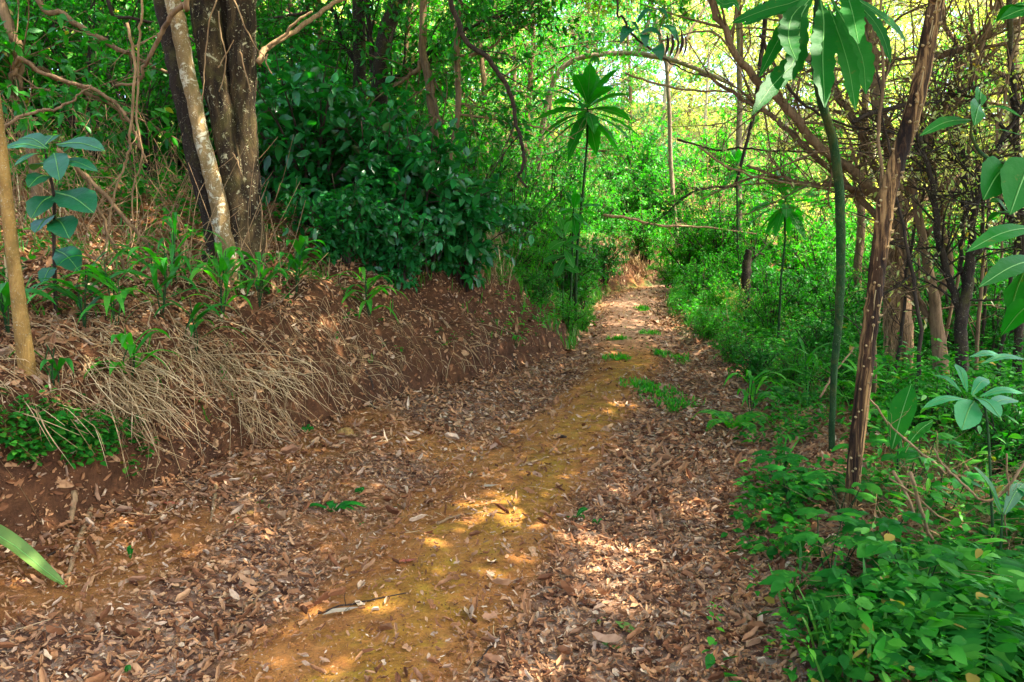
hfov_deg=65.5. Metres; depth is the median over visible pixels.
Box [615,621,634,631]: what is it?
fallen leaf
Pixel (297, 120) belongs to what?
glossy shrub
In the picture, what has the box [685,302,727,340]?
bright shrub
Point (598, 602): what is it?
fallen leaf
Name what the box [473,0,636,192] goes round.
blue green tree
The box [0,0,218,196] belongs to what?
mossy tree
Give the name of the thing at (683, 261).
bright shrub
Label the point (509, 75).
broadleaf tree
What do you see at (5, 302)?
long leaved plant
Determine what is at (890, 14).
sunlit tree
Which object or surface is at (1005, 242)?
leafy shrub
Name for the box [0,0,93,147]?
leafy shrub
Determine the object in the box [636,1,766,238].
leafy bough
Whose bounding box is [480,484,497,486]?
fallen leaf
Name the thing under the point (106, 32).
bright tree
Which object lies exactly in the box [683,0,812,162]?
sunlit tree
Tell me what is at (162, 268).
long leaved plant
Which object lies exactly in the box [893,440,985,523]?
lobed leaf plant
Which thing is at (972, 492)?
dead stick
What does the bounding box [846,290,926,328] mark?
leafy shrub
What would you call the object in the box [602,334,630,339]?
grass tuft
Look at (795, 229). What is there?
yellow green shrub
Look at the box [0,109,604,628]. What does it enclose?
undergrowth
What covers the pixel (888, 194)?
thorny trunk tree
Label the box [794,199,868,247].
bright shrub
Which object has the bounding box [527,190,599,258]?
bright shrub
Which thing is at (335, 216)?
glossy shrub
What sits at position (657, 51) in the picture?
leafy vine
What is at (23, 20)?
leafy bough
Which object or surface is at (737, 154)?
rosette tree
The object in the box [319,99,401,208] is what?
glossy shrub
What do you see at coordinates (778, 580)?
lobed leaf plant
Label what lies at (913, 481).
dead stick
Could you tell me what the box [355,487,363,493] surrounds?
sprouting seedling
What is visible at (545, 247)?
bright shrub
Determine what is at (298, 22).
broadleaf tree
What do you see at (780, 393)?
fern
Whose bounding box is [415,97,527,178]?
bright shrub
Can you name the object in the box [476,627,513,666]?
fallen stick
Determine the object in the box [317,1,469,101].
broadleaf tree
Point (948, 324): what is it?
bare sapling
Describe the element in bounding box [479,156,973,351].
undergrowth
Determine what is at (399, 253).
glossy shrub
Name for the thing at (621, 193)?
bright shrub
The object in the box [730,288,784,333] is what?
bright shrub
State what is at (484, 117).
dead branch
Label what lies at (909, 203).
yellow green shrub
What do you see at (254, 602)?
fallen stick
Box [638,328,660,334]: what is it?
grass tuft
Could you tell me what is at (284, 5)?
broadleaf tree
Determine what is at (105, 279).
long leaved plant
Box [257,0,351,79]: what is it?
broadleaf tree
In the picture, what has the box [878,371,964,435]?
leafy shrub
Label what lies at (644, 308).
grass tuft
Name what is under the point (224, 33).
multi stemmed tree
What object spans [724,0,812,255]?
pale tree
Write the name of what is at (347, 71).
bright shrub
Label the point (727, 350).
bright shrub
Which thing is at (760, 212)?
twiggy shrub
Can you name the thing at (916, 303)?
bare sapling
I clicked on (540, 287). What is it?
leafy shrub
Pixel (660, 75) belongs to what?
sky
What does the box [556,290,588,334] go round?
bright shrub
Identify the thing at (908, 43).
sunlit tree
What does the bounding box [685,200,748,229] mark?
yellow green shrub
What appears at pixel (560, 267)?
leafy sapling
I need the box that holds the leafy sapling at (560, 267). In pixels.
[543,216,585,277]
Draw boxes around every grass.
[0,152,1023,681]
[0,177,814,330]
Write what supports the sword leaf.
on the leaf litter
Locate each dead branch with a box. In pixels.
[35,0,167,75]
[461,112,590,138]
[851,47,1022,124]
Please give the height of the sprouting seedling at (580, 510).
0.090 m
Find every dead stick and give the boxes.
[774,522,827,561]
[814,346,858,397]
[850,399,908,446]
[886,407,944,478]
[889,478,1015,548]
[892,470,949,538]
[906,430,1023,501]
[908,471,941,543]
[912,515,1023,544]
[980,453,1020,557]
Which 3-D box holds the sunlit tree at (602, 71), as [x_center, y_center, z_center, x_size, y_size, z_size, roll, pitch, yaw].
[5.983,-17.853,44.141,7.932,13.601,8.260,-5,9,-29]
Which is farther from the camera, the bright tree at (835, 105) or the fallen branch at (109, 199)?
the bright tree at (835, 105)
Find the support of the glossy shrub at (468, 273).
on the ground at (16, 510)
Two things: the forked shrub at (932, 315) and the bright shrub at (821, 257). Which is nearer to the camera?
the forked shrub at (932, 315)
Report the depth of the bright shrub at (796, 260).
15.25 m
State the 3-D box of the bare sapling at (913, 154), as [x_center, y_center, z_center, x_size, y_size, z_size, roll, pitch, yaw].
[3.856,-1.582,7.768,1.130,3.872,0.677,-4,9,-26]
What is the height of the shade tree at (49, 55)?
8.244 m
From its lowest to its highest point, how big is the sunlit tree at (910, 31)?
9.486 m
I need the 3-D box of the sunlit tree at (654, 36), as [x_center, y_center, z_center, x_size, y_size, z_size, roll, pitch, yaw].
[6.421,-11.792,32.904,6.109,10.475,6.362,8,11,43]
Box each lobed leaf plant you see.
[752,445,807,483]
[759,570,832,630]
[761,464,830,510]
[791,507,873,569]
[801,471,882,528]
[815,568,911,601]
[835,508,932,555]
[865,428,955,494]
[865,540,993,580]
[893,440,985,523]
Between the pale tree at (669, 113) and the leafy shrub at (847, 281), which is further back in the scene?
the pale tree at (669, 113)
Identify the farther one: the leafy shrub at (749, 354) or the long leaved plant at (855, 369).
the leafy shrub at (749, 354)
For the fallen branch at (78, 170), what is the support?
on the ground at (16, 510)
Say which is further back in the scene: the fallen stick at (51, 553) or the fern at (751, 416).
the fern at (751, 416)
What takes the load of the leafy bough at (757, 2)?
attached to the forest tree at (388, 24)
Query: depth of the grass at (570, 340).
5.93 m
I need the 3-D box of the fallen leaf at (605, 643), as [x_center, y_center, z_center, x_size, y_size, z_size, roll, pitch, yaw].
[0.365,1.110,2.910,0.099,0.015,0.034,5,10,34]
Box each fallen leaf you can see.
[322,607,356,614]
[399,558,416,561]
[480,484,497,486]
[486,570,494,576]
[577,599,611,604]
[603,642,621,647]
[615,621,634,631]
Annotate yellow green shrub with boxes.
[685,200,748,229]
[714,277,759,323]
[742,200,783,244]
[758,198,819,275]
[763,170,857,254]
[811,161,905,270]
[849,162,992,242]
[865,203,992,258]
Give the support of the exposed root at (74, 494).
on the ground at (16, 510)
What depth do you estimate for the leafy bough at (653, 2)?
13.72 m
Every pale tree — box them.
[648,0,714,261]
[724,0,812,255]
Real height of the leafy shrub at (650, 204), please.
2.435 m
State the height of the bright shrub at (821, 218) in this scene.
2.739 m
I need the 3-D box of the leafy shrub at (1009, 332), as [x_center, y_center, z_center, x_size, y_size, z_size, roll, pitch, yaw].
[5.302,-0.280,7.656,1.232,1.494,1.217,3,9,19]
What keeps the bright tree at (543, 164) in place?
on the ground at (16, 510)
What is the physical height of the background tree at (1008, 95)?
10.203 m
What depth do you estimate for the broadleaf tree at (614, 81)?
36.49 m
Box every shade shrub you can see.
[0,13,46,118]
[1,0,76,84]
[7,0,155,160]
[41,0,184,152]
[69,22,197,184]
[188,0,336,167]
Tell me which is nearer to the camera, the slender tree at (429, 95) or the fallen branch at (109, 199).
the fallen branch at (109, 199)
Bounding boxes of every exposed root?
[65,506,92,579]
[69,490,77,524]
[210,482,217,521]
[284,391,291,429]
[363,367,375,408]
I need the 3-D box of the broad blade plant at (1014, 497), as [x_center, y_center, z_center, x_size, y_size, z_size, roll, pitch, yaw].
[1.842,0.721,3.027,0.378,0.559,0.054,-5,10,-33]
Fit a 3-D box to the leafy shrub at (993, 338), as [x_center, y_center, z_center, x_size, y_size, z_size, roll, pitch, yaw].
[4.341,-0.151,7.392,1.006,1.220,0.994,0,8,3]
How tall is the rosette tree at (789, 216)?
2.164 m
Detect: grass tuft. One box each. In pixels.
[306,500,367,511]
[597,352,633,360]
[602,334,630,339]
[613,374,689,398]
[632,305,650,310]
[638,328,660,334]
[639,394,705,412]
[650,348,693,364]
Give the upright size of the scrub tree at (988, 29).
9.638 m
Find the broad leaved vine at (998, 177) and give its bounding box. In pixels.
[920,2,1023,335]
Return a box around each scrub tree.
[636,0,1023,374]
[847,0,1023,394]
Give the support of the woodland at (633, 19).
on the ground at (16, 510)
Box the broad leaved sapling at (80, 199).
[7,133,104,311]
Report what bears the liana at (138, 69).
on the ground at (16, 510)
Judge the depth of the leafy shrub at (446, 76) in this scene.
12.28 m
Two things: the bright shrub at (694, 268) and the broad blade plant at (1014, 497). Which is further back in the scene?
the bright shrub at (694, 268)
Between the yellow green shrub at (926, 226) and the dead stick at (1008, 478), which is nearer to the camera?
the dead stick at (1008, 478)
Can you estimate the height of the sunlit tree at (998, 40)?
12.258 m
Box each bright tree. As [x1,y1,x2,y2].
[29,0,150,128]
[262,0,462,119]
[271,0,538,151]
[327,0,507,158]
[402,0,658,229]
[423,0,623,216]
[439,0,572,169]
[511,0,676,172]
[616,0,756,140]
[756,1,907,181]
[866,35,1006,256]
[933,32,1023,221]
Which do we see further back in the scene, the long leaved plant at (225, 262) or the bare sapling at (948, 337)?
the bare sapling at (948, 337)
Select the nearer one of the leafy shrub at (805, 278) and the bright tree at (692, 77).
the leafy shrub at (805, 278)
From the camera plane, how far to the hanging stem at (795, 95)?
6.72 m
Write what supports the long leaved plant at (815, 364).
on the ground at (16, 510)
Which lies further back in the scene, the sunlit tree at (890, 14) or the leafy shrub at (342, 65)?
the sunlit tree at (890, 14)
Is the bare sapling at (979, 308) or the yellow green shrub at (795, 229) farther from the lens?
the yellow green shrub at (795, 229)
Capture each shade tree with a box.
[15,0,114,123]
[15,0,154,134]
[87,0,285,146]
[134,0,365,80]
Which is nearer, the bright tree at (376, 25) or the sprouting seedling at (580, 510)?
the sprouting seedling at (580, 510)
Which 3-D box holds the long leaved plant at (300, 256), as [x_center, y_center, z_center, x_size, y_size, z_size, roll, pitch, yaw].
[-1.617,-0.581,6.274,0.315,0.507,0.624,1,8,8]
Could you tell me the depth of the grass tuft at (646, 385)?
7.36 m
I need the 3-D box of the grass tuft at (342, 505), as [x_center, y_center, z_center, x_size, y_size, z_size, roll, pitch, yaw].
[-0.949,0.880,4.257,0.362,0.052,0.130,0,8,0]
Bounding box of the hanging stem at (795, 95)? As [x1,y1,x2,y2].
[741,34,926,157]
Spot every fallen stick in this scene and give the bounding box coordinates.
[27,542,94,565]
[225,592,252,604]
[230,590,267,633]
[318,592,408,614]
[437,511,482,524]
[438,314,483,367]
[440,339,481,373]
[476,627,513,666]
[521,456,548,465]
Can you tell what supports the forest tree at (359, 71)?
on the ground at (16, 510)
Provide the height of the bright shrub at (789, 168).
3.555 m
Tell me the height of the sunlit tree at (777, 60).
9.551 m
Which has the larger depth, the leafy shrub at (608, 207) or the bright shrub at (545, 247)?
the leafy shrub at (608, 207)
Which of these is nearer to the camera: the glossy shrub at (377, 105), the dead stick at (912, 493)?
the dead stick at (912, 493)
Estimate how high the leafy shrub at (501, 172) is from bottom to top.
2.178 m
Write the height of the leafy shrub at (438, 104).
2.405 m
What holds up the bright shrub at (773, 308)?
on the ground at (16, 510)
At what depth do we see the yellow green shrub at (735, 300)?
11.21 m
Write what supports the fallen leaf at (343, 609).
on the ground at (16, 510)
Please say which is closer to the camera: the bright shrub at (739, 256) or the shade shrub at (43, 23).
the shade shrub at (43, 23)
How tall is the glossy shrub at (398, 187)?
1.703 m
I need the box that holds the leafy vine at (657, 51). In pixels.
[616,0,705,77]
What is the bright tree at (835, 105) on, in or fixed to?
on the ground at (16, 510)
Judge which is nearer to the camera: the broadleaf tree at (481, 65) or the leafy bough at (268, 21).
the leafy bough at (268, 21)
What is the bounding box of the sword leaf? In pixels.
[0,524,67,587]
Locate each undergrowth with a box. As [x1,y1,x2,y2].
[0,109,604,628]
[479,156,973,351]
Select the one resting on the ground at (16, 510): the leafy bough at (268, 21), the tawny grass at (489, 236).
the tawny grass at (489, 236)
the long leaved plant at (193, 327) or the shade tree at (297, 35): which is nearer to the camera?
the long leaved plant at (193, 327)
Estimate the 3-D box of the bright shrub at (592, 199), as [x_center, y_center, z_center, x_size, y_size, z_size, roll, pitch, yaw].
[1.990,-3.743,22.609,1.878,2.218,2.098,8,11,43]
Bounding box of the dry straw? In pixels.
[0,230,919,681]
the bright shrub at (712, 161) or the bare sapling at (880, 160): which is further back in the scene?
the bright shrub at (712, 161)
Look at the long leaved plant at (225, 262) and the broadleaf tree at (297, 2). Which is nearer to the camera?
the long leaved plant at (225, 262)
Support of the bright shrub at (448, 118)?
on the ground at (16, 510)
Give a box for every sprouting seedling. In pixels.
[124,665,130,671]
[127,545,132,558]
[301,424,313,432]
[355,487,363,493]
[566,507,587,517]
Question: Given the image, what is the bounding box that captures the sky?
[52,0,1023,126]
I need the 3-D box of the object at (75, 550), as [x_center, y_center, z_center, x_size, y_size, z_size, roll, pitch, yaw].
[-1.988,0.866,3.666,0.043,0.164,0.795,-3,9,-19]
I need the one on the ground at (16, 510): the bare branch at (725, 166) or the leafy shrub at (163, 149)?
the leafy shrub at (163, 149)
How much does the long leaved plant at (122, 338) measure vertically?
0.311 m
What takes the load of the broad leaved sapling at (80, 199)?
on the ground at (16, 510)
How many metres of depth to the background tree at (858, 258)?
10.88 m
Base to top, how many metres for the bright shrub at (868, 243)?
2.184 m
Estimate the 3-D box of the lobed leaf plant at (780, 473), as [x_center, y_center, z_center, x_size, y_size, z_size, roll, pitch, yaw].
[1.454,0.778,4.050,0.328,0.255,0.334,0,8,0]
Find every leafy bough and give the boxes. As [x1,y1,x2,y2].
[6,0,32,29]
[106,0,266,87]
[193,0,315,66]
[370,0,508,59]
[406,0,533,57]
[460,0,560,54]
[549,0,668,24]
[605,0,703,24]
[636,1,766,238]
[640,0,761,34]
[738,0,782,25]
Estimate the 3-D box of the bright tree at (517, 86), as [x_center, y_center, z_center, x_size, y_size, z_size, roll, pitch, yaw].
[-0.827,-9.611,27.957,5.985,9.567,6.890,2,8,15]
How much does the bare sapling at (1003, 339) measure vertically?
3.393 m
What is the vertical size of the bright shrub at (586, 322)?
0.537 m
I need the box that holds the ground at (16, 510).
[0,100,1023,681]
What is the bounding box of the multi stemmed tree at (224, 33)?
[153,0,345,296]
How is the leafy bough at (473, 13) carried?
attached to the forest tree at (388, 24)
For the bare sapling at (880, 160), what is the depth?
5.44 m
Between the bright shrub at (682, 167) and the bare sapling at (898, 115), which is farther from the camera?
the bright shrub at (682, 167)
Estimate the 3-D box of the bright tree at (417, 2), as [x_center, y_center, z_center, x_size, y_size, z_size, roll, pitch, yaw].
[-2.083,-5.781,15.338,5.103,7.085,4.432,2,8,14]
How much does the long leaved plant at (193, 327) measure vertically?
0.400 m
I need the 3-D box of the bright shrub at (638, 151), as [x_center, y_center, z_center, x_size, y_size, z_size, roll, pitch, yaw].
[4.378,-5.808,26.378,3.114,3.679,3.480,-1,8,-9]
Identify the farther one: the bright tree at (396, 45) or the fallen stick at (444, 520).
the bright tree at (396, 45)
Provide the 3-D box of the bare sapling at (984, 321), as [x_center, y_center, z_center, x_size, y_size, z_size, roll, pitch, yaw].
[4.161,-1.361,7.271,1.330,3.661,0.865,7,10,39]
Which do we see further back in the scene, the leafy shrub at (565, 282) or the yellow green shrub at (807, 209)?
the yellow green shrub at (807, 209)
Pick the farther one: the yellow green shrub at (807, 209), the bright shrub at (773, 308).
the yellow green shrub at (807, 209)
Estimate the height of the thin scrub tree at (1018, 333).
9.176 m
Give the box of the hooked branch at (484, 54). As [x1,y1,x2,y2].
[448,0,546,193]
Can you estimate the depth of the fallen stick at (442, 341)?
7.57 m
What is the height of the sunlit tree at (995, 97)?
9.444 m
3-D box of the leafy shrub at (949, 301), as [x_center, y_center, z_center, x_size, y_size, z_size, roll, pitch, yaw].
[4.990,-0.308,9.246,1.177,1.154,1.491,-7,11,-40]
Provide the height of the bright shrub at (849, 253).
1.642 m
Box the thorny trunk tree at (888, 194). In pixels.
[842,0,944,516]
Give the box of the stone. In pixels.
[336,427,353,436]
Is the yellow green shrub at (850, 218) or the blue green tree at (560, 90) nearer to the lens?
the yellow green shrub at (850, 218)
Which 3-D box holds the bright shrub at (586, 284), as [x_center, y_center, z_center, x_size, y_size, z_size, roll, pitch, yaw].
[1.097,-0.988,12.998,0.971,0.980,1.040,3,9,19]
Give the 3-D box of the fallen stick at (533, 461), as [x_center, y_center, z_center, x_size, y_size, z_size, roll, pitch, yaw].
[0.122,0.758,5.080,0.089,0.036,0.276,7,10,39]
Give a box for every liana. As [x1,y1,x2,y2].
[4,71,91,128]
[17,55,149,162]
[89,0,189,94]
[99,23,136,257]
[119,0,143,246]
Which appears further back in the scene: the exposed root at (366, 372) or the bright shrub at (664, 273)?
the bright shrub at (664, 273)
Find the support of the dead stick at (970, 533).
on the ground at (16, 510)
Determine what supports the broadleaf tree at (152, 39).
on the ground at (16, 510)
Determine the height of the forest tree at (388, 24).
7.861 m
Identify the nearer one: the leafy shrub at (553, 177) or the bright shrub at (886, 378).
the bright shrub at (886, 378)
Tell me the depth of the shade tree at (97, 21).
16.05 m
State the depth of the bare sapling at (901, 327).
6.67 m
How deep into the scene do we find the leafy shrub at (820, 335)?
7.99 m
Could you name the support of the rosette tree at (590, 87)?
on the ground at (16, 510)
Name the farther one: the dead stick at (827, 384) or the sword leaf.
the dead stick at (827, 384)
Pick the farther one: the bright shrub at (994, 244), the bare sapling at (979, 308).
the bright shrub at (994, 244)
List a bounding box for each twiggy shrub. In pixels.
[659,143,763,232]
[723,180,802,243]
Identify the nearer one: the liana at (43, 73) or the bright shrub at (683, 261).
the liana at (43, 73)
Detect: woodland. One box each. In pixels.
[50,0,1023,152]
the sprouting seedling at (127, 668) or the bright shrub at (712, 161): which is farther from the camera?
the bright shrub at (712, 161)
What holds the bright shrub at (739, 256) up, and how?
on the ground at (16, 510)
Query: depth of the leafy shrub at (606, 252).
18.78 m
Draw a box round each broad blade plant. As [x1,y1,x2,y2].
[887,384,932,490]
[974,467,1023,549]
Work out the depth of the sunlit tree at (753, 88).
44.58 m
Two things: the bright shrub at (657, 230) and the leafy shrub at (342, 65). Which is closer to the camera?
the leafy shrub at (342, 65)
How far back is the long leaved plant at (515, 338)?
8.46 m
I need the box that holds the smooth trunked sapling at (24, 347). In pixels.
[0,94,37,380]
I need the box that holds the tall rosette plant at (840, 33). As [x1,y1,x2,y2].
[715,0,906,452]
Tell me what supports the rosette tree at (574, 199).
on the ground at (16, 510)
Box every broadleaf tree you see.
[53,0,257,135]
[255,0,410,86]
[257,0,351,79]
[257,0,352,83]
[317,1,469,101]
[381,0,563,189]
[393,0,610,181]
[508,0,661,157]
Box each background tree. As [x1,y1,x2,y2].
[783,0,871,293]
[933,0,1023,246]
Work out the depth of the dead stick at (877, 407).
4.34 m
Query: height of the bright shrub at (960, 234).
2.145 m
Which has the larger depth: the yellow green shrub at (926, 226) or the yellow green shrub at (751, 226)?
the yellow green shrub at (751, 226)
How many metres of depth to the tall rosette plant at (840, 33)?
3.87 m
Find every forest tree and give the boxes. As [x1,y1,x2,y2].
[277,0,385,100]
[296,0,532,151]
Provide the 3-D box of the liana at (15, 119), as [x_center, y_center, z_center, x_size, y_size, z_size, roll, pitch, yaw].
[-2.962,-1.440,4.975,0.394,0.412,0.498,3,9,17]
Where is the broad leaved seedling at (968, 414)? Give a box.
[923,350,1022,546]
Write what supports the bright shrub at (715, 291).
on the ground at (16, 510)
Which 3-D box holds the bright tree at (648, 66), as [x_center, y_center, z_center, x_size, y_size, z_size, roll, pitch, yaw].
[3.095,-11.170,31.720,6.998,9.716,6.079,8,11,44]
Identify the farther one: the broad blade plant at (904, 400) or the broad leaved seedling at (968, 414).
the broad blade plant at (904, 400)
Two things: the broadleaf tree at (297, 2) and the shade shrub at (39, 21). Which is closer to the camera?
the shade shrub at (39, 21)
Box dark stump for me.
[726,216,783,308]
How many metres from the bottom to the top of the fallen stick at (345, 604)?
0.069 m
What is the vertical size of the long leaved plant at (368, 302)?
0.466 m
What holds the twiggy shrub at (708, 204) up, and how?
on the ground at (16, 510)
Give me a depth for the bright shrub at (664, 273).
19.71 m
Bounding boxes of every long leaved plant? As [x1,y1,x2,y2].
[0,272,56,332]
[8,344,73,385]
[25,249,145,327]
[53,248,163,328]
[83,328,179,379]
[99,241,229,318]
[106,212,229,284]
[151,298,246,353]
[178,242,278,320]
[221,251,298,307]
[272,235,327,294]
[325,267,407,320]
[511,332,524,347]
[724,370,787,422]
[769,338,844,394]
[817,359,917,433]
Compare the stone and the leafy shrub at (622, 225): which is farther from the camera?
the leafy shrub at (622, 225)
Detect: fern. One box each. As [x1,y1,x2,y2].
[691,409,773,433]
[757,386,826,406]
[790,575,973,644]
[803,531,1023,649]
[879,555,1023,681]
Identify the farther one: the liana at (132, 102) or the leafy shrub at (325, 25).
the leafy shrub at (325, 25)
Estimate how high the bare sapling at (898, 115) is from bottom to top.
2.822 m
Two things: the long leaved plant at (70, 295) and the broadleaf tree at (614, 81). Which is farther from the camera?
the broadleaf tree at (614, 81)
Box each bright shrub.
[261,22,426,108]
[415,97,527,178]
[417,96,475,162]
[445,115,562,240]
[479,138,593,237]
[490,223,552,277]
[509,217,575,282]
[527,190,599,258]
[539,171,617,235]
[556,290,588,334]
[564,253,613,308]
[575,301,598,331]
[580,127,648,197]
[596,160,660,224]
[600,110,687,211]
[609,191,675,266]
[637,141,725,233]
[644,185,735,282]
[644,241,682,287]
[645,223,691,263]
[651,211,672,247]
[654,104,770,210]
[660,155,723,215]
[664,199,744,277]
[667,176,776,279]
[669,248,738,303]
[675,256,722,290]
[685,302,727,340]
[687,265,740,313]
[699,237,785,296]
[700,188,818,282]
[703,226,783,304]
[707,320,770,365]
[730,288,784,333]
[732,190,856,284]
[734,265,807,341]
[742,121,822,214]
[764,337,823,389]
[774,176,873,288]
[778,217,868,309]
[791,265,866,343]
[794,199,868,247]
[816,218,871,291]
[833,226,909,290]
[844,353,933,408]
[845,200,935,286]
[912,214,1015,318]
[930,205,998,298]
[934,363,1022,442]
[956,204,1014,264]
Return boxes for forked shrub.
[837,27,1023,381]
[841,0,1023,395]
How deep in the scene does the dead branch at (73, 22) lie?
6.39 m
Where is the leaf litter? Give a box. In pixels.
[0,159,1016,681]
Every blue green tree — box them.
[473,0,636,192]
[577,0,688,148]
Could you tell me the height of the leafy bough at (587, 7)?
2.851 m
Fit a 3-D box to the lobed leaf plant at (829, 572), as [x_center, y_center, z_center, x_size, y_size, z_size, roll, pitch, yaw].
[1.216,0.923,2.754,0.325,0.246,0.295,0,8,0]
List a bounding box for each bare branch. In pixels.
[603,213,755,246]
[625,72,803,117]
[677,130,876,171]
[698,143,872,211]
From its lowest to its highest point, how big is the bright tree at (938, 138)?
7.090 m
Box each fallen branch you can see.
[56,148,175,268]
[75,167,157,287]
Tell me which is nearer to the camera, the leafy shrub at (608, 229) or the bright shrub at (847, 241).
the bright shrub at (847, 241)
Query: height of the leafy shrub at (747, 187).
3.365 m
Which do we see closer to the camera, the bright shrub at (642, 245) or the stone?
the stone
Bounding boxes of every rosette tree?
[533,63,639,314]
[549,186,601,310]
[710,149,756,275]
[745,165,827,341]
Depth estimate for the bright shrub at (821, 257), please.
13.38 m
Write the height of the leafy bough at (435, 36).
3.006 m
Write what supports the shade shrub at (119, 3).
on the ground at (16, 510)
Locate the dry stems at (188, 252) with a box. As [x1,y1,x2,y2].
[2,58,1023,596]
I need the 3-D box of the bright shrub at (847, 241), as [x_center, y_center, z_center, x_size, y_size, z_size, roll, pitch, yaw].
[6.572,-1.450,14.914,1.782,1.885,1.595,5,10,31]
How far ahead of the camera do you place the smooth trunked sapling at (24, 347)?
3.85 m
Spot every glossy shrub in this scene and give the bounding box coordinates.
[200,37,327,206]
[205,37,412,228]
[278,170,392,268]
[301,76,461,263]
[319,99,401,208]
[336,118,511,274]
[352,188,456,292]
[419,175,533,291]
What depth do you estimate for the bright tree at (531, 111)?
18.26 m
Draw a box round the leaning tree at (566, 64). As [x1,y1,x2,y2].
[534,0,734,204]
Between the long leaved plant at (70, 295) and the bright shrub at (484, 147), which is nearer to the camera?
the long leaved plant at (70, 295)
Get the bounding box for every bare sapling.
[790,19,976,381]
[798,0,947,417]
[814,33,1016,334]
[848,0,997,372]
[850,0,960,341]
[904,1,1022,365]
[909,81,994,352]
[913,0,1015,339]
[953,28,1021,313]
[959,0,1023,385]
[977,78,1023,384]
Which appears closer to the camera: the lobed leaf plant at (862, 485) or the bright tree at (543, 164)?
the lobed leaf plant at (862, 485)
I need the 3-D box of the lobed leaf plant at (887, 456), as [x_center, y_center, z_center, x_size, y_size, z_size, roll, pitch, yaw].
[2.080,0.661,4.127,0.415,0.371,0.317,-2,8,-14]
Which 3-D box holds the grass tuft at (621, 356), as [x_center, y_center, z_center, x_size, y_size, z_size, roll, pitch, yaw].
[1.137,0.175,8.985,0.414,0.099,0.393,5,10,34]
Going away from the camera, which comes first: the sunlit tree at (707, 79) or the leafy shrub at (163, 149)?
the leafy shrub at (163, 149)
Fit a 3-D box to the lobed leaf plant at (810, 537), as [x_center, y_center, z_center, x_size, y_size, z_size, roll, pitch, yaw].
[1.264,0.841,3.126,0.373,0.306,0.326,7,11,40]
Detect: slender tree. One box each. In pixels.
[329,0,497,181]
[425,0,599,251]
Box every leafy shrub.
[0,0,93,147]
[12,0,136,132]
[106,1,279,175]
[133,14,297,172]
[215,0,370,167]
[276,28,369,97]
[277,17,482,149]
[326,56,467,153]
[411,100,539,230]
[458,169,499,193]
[483,159,567,254]
[497,130,601,240]
[517,264,560,308]
[531,230,608,305]
[574,162,643,231]
[580,227,633,282]
[580,244,623,296]
[585,212,629,242]
[603,122,683,216]
[619,213,657,239]
[621,160,676,229]
[689,170,788,279]
[718,329,788,381]
[726,249,811,303]
[757,257,846,324]
[778,311,858,363]
[781,259,880,333]
[797,346,898,402]
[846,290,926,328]
[856,258,957,362]
[859,184,1015,319]
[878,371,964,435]
[912,235,1004,361]
[913,267,1023,373]
[916,280,980,348]
[935,385,1023,477]
[968,287,1013,351]
[986,238,1016,319]
[993,260,1023,369]
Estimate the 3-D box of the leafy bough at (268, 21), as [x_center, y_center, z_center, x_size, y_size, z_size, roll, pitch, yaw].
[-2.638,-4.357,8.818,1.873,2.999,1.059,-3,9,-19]
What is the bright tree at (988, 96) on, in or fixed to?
on the ground at (16, 510)
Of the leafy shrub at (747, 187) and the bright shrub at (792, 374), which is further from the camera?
the leafy shrub at (747, 187)
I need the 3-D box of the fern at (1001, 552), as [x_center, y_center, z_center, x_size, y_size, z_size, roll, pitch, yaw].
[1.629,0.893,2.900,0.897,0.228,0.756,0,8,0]
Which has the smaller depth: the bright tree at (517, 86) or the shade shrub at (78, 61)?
the shade shrub at (78, 61)
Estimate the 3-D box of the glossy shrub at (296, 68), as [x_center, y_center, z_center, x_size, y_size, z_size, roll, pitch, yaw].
[-2.748,-2.447,9.245,1.516,2.004,1.730,-1,8,-10]
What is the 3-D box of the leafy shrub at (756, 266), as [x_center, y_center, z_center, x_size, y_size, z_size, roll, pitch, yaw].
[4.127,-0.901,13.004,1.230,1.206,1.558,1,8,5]
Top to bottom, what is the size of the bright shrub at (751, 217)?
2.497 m
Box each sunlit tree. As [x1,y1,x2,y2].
[547,0,686,133]
[579,0,753,165]
[649,0,759,166]
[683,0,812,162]
[698,0,815,140]
[716,0,861,175]
[795,0,958,199]
[795,1,919,145]
[835,0,1008,225]
[859,0,1006,166]
[912,0,1023,224]
[937,0,1023,158]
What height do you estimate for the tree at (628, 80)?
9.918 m
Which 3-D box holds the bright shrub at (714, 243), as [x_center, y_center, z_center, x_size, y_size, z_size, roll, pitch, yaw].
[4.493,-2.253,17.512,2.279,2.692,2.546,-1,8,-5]
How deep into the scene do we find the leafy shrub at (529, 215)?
12.35 m
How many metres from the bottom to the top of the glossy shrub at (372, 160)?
1.954 m
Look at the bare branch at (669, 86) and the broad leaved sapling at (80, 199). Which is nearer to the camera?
the broad leaved sapling at (80, 199)
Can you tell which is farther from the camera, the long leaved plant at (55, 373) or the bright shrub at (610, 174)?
the bright shrub at (610, 174)
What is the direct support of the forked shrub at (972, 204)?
on the ground at (16, 510)
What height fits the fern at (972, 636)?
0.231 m
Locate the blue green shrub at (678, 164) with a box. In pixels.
[642,126,700,191]

